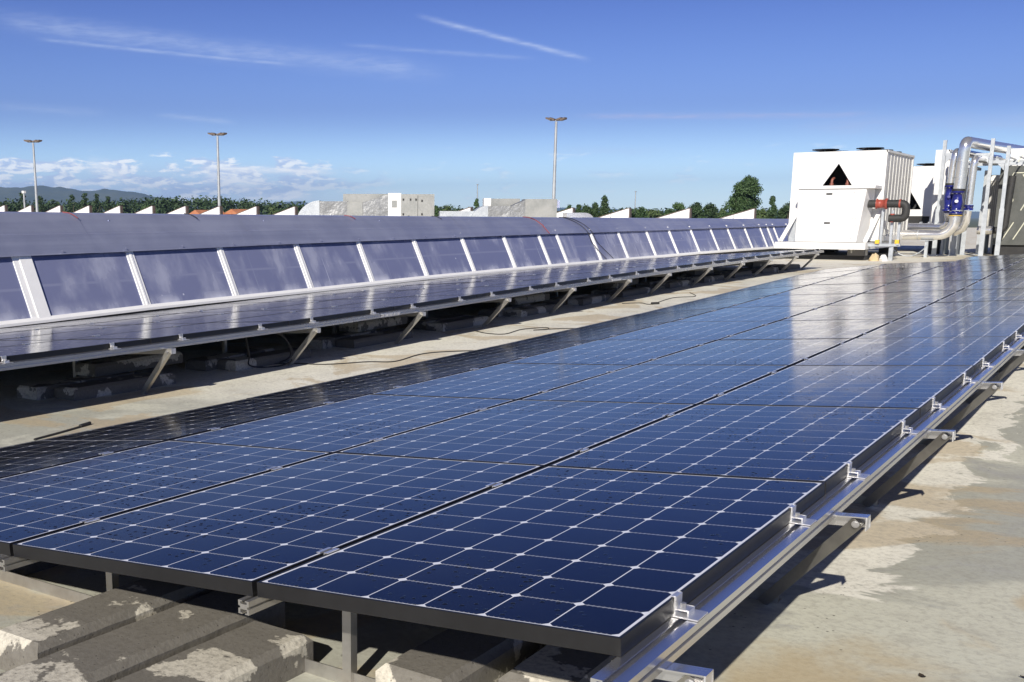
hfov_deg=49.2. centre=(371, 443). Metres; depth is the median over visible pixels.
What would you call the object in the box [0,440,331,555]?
solar panel
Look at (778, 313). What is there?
solar panel
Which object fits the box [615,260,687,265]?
solar panel
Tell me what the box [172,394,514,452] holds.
solar panel
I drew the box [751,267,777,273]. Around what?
kerbstone
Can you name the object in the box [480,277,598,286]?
solar panel
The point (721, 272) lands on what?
kerbstone
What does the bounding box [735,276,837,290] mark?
solar panel
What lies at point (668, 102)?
sky
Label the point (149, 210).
sawtooth skylight
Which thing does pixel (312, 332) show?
support frame
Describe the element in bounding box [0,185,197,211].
hills
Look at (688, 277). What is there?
kerbstone
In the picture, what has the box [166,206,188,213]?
sawtooth skylight
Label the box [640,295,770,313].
solar panel
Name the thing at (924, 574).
roof deck
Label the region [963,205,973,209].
valve
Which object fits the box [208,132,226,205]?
floodlight pole
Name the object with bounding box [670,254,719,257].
solar panel
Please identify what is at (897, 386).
solar panel
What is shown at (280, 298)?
solar panel
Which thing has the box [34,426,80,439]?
roof cable
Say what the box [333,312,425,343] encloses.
support frame
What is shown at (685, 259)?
solar panel
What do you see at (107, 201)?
tree
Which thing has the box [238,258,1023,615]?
mounting rail
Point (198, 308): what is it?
solar panel
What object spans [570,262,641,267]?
solar panel
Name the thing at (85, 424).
cable plug
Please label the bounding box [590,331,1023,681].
mounting rail
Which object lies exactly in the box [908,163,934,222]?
chiller
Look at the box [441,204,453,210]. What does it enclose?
tree
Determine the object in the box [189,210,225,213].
tiled house
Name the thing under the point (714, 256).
solar panel
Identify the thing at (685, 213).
sawtooth skylight
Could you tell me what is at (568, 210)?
sawtooth skylight
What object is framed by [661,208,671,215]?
tree
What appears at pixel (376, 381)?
solar panel
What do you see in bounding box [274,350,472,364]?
roof cable
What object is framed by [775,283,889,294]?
solar panel
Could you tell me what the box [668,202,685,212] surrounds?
tree
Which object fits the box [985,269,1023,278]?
solar panel
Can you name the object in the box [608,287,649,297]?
kerbstone
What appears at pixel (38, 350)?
solar panel
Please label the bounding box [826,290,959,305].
solar panel
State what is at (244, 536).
solar panel
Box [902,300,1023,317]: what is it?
solar panel
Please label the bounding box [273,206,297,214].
sawtooth skylight
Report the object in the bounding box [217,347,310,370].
kerbstone
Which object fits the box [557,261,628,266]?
solar panel
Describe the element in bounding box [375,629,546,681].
kerbstone
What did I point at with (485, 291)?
solar panel
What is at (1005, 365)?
support frame
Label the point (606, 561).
solar panel
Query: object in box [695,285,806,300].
solar panel
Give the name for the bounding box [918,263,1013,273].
solar panel
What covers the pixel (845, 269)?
solar panel
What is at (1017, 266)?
solar panel
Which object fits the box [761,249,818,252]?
solar panel
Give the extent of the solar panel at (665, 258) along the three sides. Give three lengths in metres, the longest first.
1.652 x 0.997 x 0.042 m
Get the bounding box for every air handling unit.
[298,193,433,215]
[471,198,559,216]
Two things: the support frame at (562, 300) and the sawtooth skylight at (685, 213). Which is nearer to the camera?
the support frame at (562, 300)
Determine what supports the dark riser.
on the silver pipe at (967, 144)
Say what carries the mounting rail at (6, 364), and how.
on the support frame at (167, 352)
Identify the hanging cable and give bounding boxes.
[245,333,291,362]
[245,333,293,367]
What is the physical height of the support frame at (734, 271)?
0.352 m
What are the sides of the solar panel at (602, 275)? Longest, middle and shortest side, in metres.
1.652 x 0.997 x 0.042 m
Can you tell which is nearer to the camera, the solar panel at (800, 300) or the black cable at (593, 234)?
the solar panel at (800, 300)
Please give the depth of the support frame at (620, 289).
15.80 m
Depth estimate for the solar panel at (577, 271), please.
17.98 m
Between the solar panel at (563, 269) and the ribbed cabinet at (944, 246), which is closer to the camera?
the solar panel at (563, 269)
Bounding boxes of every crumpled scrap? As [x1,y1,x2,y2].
[868,253,878,260]
[879,255,887,260]
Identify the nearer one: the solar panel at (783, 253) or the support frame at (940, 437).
the support frame at (940, 437)
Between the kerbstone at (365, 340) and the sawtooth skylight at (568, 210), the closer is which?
the kerbstone at (365, 340)
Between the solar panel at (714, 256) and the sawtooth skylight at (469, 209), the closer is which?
the solar panel at (714, 256)
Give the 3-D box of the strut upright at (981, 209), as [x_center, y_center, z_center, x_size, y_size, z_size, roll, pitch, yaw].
[18.465,-6.969,33.321,0.240,2.489,0.240,8,14,35]
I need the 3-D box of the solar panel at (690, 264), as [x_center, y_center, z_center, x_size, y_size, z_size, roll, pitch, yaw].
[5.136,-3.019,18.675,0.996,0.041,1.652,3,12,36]
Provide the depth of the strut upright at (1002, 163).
31.03 m
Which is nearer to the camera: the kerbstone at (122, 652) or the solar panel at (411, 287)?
the kerbstone at (122, 652)
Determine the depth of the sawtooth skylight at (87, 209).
91.11 m
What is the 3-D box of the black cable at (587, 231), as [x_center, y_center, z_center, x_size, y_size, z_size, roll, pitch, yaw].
[4.802,-4.637,24.924,1.247,0.953,0.149,-3,12,-14]
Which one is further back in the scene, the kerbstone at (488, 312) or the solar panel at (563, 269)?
the solar panel at (563, 269)
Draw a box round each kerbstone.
[0,554,60,575]
[0,578,214,670]
[0,590,285,681]
[17,372,134,399]
[54,371,175,400]
[75,351,182,376]
[113,621,312,681]
[185,347,273,370]
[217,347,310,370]
[306,330,376,348]
[336,329,412,348]
[339,317,406,331]
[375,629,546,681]
[409,314,468,329]
[426,315,488,331]
[478,304,529,316]
[498,645,615,681]
[499,292,549,304]
[505,303,555,316]
[543,294,587,305]
[567,294,610,305]
[591,286,631,293]
[602,278,638,287]
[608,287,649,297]
[636,279,673,287]
[656,279,691,288]
[676,274,701,279]
[681,268,713,274]
[691,274,723,282]
[709,270,733,274]
[723,270,751,277]
[738,266,760,270]
[742,262,766,266]
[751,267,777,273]
[760,264,784,266]
[776,264,799,269]
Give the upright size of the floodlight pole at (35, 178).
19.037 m
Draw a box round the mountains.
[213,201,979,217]
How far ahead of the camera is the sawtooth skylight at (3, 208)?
97.36 m
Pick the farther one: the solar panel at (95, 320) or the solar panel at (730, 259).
the solar panel at (730, 259)
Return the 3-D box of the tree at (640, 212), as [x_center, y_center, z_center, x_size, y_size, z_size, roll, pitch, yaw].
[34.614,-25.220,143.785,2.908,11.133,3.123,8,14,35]
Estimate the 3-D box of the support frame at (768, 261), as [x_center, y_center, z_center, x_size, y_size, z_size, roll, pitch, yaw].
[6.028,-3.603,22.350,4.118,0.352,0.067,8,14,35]
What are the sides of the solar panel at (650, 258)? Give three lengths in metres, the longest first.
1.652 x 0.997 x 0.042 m
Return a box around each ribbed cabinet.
[940,161,969,254]
[983,175,999,253]
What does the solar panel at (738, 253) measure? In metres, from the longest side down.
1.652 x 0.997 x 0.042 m
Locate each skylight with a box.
[0,205,7,211]
[0,212,790,327]
[17,205,33,211]
[46,205,62,211]
[73,205,91,212]
[103,205,122,212]
[136,206,155,213]
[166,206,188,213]
[200,206,222,213]
[237,206,259,214]
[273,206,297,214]
[459,207,472,210]
[557,207,574,216]
[597,208,631,217]
[657,208,691,217]
[721,208,756,218]
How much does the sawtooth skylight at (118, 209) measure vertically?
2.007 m
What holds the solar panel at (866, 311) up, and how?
on the mounting rail at (250, 604)
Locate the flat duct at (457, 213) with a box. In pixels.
[439,211,473,216]
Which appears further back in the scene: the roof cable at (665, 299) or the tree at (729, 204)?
the tree at (729, 204)
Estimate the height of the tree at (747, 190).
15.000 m
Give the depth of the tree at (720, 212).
214.65 m
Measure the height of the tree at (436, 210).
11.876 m
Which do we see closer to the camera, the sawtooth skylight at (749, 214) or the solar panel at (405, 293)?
the solar panel at (405, 293)
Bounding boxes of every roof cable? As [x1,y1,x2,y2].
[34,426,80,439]
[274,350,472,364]
[474,327,572,334]
[622,293,695,304]
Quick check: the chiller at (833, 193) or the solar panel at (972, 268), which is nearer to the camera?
the solar panel at (972, 268)
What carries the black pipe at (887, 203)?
on the pipe stand
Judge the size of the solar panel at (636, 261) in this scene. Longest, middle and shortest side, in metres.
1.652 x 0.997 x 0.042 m
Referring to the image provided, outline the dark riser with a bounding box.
[993,176,1015,233]
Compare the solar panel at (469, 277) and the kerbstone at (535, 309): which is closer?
the kerbstone at (535, 309)
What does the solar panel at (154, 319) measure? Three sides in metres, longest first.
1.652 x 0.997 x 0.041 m
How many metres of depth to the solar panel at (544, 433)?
4.98 m
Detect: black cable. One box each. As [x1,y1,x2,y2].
[561,217,604,256]
[565,217,613,258]
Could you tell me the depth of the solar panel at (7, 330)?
11.57 m
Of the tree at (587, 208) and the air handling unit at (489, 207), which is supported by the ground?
the tree at (587, 208)
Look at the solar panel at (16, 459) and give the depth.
5.27 m
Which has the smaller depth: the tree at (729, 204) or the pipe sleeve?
the pipe sleeve
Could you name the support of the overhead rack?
attached to the strut upright at (1002, 163)
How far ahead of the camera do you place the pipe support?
31.23 m
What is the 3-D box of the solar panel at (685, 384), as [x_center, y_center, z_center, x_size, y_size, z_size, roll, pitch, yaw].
[1.700,-0.342,6.443,0.996,0.041,1.652,3,12,36]
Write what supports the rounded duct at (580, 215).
on the roof deck
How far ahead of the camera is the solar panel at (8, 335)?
10.77 m
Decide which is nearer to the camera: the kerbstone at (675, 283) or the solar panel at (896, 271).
the solar panel at (896, 271)
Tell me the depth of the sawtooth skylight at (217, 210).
82.82 m
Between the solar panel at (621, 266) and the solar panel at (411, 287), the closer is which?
the solar panel at (411, 287)
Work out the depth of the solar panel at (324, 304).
12.64 m
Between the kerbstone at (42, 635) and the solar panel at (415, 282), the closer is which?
the kerbstone at (42, 635)
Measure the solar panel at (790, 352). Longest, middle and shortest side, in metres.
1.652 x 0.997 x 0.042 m
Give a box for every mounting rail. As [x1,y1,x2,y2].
[0,250,823,370]
[0,257,967,571]
[21,255,708,336]
[25,255,730,343]
[33,256,679,329]
[99,264,883,454]
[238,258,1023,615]
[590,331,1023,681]
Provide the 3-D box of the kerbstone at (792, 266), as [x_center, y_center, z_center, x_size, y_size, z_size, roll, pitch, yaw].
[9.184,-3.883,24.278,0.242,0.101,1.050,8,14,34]
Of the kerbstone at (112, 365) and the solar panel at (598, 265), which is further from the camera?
the solar panel at (598, 265)
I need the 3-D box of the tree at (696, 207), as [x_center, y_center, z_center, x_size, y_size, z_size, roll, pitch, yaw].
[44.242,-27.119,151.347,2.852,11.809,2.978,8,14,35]
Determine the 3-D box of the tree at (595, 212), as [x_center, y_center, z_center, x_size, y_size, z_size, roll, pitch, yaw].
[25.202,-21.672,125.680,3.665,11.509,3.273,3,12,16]
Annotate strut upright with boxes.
[931,140,951,255]
[949,234,955,254]
[957,204,968,254]
[973,170,987,254]
[975,138,995,255]
[993,146,1010,254]
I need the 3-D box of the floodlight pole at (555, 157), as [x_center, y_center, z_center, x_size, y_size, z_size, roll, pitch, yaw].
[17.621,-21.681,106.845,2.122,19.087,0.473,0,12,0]
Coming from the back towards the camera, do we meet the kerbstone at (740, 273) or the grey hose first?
the grey hose
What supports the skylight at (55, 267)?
on the roof deck
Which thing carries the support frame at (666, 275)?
on the roof deck
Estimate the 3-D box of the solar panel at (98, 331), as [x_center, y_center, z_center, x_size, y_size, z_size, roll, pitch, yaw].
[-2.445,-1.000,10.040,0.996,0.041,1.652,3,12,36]
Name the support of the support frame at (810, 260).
on the roof deck
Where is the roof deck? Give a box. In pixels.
[0,228,1023,681]
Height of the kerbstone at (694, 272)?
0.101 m
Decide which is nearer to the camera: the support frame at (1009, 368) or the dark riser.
the support frame at (1009, 368)
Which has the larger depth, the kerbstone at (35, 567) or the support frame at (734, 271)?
the support frame at (734, 271)
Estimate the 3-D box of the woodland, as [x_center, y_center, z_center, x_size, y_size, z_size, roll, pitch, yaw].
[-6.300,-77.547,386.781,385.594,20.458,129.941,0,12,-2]
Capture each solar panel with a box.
[0,325,123,339]
[0,326,64,332]
[0,339,149,361]
[0,340,56,346]
[0,440,166,477]
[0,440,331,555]
[1,323,200,339]
[11,313,177,327]
[13,453,543,595]
[42,394,366,440]
[72,321,287,342]
[74,311,241,325]
[127,302,267,314]
[143,309,310,323]
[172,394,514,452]
[188,300,328,312]
[210,306,393,324]
[221,293,341,303]
[246,363,500,398]
[250,297,399,310]
[257,466,824,656]
[277,290,404,301]
[298,285,409,294]
[319,294,476,309]
[336,400,695,466]
[337,287,471,299]
[358,282,469,291]
[368,279,461,286]
[371,363,632,399]
[393,340,594,367]
[407,284,543,297]
[414,280,526,289]
[417,276,518,284]
[423,273,513,280]
[471,270,568,278]
[479,273,579,281]
[480,268,559,274]
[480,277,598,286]
[497,322,667,345]
[505,340,715,364]
[518,265,587,270]
[519,365,788,404]
[523,266,605,272]
[529,268,619,275]
[542,270,645,279]
[549,404,919,492]
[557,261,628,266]
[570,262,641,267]
[578,307,724,327]
[579,263,660,269]
[588,259,648,263]
[588,265,685,272]
[601,321,776,340]
[608,259,670,263]
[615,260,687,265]
[619,256,680,260]
[629,260,719,267]
[637,338,852,366]
[638,256,699,260]
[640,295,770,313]
[651,256,723,261]
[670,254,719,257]
[670,257,748,262]
[673,306,822,321]
[681,254,741,258]
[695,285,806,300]
[700,365,974,416]
[705,254,774,258]
[709,251,770,255]
[720,318,897,339]
[731,293,860,306]
[733,251,798,255]
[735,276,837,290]
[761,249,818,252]
[772,269,864,281]
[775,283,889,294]
[780,303,932,320]
[794,336,1009,371]
[801,264,884,274]
[811,274,914,284]
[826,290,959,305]
[843,267,935,275]
[857,315,1023,341]
[864,279,980,292]
[868,261,953,268]
[893,270,998,282]
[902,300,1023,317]
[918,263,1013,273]
[935,288,1023,302]
[939,258,1023,266]
[957,254,1023,260]
[962,278,1023,289]
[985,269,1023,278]
[1002,263,1023,269]
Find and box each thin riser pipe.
[907,148,1002,229]
[953,155,1010,235]
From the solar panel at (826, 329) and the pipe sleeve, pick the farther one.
the pipe sleeve
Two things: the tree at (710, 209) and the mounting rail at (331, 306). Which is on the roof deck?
the mounting rail at (331, 306)
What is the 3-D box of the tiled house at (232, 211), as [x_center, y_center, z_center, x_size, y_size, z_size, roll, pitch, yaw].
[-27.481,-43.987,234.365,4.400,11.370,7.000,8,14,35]
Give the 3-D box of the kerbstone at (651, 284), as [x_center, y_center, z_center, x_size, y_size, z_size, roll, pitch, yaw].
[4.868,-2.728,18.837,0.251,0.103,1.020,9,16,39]
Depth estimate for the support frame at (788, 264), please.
22.69 m
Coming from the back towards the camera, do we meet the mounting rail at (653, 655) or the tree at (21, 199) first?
the tree at (21, 199)
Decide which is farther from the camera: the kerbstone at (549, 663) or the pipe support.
the pipe support
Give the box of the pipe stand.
[868,208,900,260]
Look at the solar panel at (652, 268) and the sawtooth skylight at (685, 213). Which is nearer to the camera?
the solar panel at (652, 268)
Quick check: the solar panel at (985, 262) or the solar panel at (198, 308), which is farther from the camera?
the solar panel at (985, 262)
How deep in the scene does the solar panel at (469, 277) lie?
19.13 m
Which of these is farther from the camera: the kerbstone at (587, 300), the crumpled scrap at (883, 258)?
the crumpled scrap at (883, 258)
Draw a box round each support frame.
[0,570,713,681]
[72,348,175,393]
[222,328,320,365]
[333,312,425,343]
[424,298,510,326]
[494,288,575,314]
[555,279,631,302]
[598,273,671,294]
[644,267,712,286]
[679,263,744,280]
[706,259,772,276]
[747,512,870,604]
[776,256,798,272]
[799,253,818,269]
[852,429,955,506]
[918,382,1002,444]
[964,350,1023,403]
[996,349,1023,372]
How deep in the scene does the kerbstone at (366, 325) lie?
12.12 m
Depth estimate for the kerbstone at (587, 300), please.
15.85 m
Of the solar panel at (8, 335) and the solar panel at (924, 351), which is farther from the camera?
the solar panel at (8, 335)
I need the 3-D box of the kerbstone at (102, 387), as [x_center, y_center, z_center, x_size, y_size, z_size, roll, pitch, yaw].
[-2.057,-0.471,8.930,0.241,0.102,1.050,9,15,36]
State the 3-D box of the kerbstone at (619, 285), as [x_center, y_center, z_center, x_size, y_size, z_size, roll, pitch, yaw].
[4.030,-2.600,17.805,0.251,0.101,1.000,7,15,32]
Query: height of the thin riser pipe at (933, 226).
2.269 m
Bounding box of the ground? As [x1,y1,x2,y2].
[968,218,978,227]
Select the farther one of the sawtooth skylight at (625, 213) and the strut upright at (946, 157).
the sawtooth skylight at (625, 213)
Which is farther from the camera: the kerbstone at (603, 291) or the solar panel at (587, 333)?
the kerbstone at (603, 291)
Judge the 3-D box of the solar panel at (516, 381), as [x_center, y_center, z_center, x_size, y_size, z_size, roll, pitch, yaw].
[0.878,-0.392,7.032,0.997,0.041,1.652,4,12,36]
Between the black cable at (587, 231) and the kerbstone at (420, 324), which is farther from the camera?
the black cable at (587, 231)
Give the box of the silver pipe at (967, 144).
[883,136,1023,239]
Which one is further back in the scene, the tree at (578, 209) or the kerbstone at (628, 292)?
the tree at (578, 209)
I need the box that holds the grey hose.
[894,245,926,256]
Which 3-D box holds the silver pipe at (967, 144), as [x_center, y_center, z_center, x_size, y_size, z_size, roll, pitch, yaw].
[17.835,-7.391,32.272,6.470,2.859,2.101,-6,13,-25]
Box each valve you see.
[942,185,952,210]
[949,191,964,213]
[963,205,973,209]
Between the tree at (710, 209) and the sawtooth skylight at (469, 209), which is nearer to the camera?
the sawtooth skylight at (469, 209)
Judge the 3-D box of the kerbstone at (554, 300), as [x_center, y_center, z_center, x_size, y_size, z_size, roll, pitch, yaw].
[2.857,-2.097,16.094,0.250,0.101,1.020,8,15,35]
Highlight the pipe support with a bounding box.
[921,240,933,256]
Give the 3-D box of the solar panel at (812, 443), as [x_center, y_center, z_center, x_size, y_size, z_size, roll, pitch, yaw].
[1.555,-0.016,4.532,0.997,0.042,1.652,3,11,36]
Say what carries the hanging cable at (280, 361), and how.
hanging from the support frame at (312, 332)
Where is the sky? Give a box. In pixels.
[0,0,1023,211]
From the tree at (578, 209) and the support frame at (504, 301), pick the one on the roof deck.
the support frame at (504, 301)
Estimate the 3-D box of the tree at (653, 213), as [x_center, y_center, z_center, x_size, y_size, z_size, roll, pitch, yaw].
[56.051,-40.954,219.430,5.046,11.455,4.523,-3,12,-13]
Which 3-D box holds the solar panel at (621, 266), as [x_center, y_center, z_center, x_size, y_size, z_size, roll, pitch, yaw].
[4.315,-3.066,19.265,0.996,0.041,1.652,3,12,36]
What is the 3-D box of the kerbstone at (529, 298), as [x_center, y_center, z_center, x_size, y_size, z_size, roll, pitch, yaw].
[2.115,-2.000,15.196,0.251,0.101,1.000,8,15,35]
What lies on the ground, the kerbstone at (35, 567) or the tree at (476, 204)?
the tree at (476, 204)
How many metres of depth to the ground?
1578.41 m
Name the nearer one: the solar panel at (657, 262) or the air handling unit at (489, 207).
the solar panel at (657, 262)
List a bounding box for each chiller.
[775,147,914,259]
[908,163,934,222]
[928,149,952,253]
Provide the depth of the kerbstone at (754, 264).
23.10 m
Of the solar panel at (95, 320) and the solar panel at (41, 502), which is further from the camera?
the solar panel at (95, 320)
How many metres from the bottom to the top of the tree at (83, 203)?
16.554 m
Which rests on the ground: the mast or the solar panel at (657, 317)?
the mast
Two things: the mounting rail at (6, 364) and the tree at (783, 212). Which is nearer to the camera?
the mounting rail at (6, 364)
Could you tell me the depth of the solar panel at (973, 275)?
14.29 m
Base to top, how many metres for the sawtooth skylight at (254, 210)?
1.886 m
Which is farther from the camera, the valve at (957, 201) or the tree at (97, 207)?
the tree at (97, 207)
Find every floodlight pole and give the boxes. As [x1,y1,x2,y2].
[24,140,41,211]
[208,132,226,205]
[546,117,566,198]
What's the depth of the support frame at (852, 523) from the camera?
3.68 m
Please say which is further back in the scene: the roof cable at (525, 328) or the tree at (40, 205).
the tree at (40, 205)
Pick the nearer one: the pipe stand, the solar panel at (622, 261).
the solar panel at (622, 261)
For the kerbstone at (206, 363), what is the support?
on the roof deck
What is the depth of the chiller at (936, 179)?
33.56 m
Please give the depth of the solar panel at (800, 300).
12.25 m
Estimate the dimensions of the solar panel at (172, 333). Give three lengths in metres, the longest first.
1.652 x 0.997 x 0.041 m
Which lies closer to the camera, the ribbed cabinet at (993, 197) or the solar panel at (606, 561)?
the solar panel at (606, 561)
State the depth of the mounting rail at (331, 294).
15.20 m
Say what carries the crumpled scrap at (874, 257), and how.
on the roof deck
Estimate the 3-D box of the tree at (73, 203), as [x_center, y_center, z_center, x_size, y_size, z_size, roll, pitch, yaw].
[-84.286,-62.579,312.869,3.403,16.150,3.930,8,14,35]
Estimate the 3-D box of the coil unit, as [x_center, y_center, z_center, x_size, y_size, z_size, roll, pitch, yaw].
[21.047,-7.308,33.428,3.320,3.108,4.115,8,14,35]
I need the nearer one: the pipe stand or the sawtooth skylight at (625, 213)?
the pipe stand
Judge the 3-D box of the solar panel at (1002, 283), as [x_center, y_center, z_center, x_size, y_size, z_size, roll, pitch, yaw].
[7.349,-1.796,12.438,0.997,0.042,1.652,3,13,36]
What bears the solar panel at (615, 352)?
on the mounting rail at (8, 563)
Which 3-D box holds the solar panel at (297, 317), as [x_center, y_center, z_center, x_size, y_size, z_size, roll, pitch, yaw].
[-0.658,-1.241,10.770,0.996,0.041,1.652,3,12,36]
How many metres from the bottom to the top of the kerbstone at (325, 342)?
0.101 m
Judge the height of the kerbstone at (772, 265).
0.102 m
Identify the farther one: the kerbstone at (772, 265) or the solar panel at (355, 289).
the kerbstone at (772, 265)
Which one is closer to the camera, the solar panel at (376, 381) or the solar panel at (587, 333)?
the solar panel at (376, 381)
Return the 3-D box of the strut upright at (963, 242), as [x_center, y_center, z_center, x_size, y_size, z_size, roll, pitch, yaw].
[17.839,-6.911,33.037,0.240,2.489,0.240,8,14,35]
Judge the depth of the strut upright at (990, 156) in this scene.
31.07 m
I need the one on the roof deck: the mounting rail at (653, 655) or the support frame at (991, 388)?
the support frame at (991, 388)
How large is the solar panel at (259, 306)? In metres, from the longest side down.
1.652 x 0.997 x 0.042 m
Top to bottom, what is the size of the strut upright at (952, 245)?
1.349 m
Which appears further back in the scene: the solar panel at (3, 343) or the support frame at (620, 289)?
the support frame at (620, 289)
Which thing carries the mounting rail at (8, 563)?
on the support frame at (672, 672)
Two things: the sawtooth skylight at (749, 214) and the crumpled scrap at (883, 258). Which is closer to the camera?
the crumpled scrap at (883, 258)
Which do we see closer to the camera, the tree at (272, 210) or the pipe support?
the pipe support
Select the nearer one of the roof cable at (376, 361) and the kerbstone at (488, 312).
the roof cable at (376, 361)
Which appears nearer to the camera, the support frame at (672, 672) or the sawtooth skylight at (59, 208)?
the support frame at (672, 672)
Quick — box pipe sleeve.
[977,226,992,234]
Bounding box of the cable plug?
[79,421,90,426]
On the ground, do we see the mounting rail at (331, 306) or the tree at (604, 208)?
the tree at (604, 208)
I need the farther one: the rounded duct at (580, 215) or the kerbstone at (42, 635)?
the rounded duct at (580, 215)
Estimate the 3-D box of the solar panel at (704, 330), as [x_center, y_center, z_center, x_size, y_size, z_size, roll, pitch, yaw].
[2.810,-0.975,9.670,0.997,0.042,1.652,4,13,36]
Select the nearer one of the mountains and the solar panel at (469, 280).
the solar panel at (469, 280)
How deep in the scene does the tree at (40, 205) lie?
309.27 m
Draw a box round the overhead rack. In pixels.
[968,156,1023,170]
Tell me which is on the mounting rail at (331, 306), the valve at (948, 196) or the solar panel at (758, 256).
the solar panel at (758, 256)
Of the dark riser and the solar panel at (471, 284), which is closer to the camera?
the solar panel at (471, 284)
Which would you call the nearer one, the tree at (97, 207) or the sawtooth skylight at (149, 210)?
the sawtooth skylight at (149, 210)
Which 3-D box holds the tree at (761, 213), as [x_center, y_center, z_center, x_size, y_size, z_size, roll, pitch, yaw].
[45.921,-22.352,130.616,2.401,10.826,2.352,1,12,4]
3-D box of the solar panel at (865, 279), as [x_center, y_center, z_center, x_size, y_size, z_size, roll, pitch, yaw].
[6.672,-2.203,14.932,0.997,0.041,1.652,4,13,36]
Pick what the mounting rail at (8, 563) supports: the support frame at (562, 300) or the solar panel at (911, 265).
the solar panel at (911, 265)
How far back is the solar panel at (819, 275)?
16.81 m
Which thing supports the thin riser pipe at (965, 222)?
attached to the overhead rack
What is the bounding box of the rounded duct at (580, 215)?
[563,213,592,217]
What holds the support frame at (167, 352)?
on the roof deck
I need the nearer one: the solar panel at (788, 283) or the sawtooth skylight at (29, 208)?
the solar panel at (788, 283)
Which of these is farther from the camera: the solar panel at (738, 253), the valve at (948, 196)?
the valve at (948, 196)
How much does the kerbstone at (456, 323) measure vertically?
0.101 m
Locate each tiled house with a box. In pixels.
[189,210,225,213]
[225,209,246,214]
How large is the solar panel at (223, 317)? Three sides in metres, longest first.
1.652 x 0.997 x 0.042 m
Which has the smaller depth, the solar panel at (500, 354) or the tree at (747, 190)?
the solar panel at (500, 354)
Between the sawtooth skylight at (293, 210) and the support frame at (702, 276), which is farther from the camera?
the sawtooth skylight at (293, 210)
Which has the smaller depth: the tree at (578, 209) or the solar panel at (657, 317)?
the solar panel at (657, 317)
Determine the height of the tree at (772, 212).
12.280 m
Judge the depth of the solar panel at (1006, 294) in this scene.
11.12 m
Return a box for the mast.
[22,191,25,207]
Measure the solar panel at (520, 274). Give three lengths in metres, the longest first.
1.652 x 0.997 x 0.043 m
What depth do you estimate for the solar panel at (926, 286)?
12.97 m
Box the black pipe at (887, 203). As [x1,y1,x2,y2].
[867,198,909,221]
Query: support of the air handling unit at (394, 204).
on the roof deck
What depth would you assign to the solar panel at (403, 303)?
11.96 m
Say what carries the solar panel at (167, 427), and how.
on the mounting rail
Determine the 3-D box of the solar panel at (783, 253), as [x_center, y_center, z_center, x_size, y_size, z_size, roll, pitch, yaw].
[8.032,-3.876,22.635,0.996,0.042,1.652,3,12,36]
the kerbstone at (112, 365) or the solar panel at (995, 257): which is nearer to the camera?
the kerbstone at (112, 365)
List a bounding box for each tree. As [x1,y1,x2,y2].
[19,192,25,208]
[38,196,44,211]
[68,194,75,212]
[80,193,87,207]
[92,193,101,212]
[104,196,112,210]
[267,206,277,214]
[434,205,442,215]
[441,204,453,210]
[473,198,478,210]
[575,204,581,212]
[580,203,592,213]
[590,202,599,217]
[599,195,610,215]
[632,206,648,217]
[646,208,660,217]
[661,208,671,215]
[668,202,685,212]
[688,202,702,217]
[701,202,718,217]
[715,208,725,217]
[718,194,744,217]
[726,175,764,218]
[756,208,770,218]
[766,195,776,218]
[777,201,789,218]
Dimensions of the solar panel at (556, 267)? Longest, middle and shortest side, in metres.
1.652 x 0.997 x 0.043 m
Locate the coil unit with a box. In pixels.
[992,148,1023,254]
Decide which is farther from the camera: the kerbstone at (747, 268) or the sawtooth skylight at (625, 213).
the sawtooth skylight at (625, 213)
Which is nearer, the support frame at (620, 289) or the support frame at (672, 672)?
the support frame at (672, 672)
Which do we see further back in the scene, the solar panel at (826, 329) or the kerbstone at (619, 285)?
the kerbstone at (619, 285)
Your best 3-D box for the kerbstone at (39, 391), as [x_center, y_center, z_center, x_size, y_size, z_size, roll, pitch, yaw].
[-2.371,-0.477,8.964,0.251,0.101,1.020,9,15,36]
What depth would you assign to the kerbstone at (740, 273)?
21.27 m
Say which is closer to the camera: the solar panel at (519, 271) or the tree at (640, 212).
the solar panel at (519, 271)
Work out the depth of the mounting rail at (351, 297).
13.87 m
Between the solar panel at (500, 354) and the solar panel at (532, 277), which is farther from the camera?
the solar panel at (532, 277)
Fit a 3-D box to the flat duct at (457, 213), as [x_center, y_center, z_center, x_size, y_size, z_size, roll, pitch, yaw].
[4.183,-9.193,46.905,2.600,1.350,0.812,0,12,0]
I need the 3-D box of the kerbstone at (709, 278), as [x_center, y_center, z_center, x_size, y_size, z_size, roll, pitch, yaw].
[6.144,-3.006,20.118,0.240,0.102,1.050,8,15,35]
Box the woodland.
[0,194,778,218]
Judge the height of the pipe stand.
1.348 m
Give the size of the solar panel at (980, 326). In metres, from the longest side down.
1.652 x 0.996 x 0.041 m
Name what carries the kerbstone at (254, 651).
on the roof deck
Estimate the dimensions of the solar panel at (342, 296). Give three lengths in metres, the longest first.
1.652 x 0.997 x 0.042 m

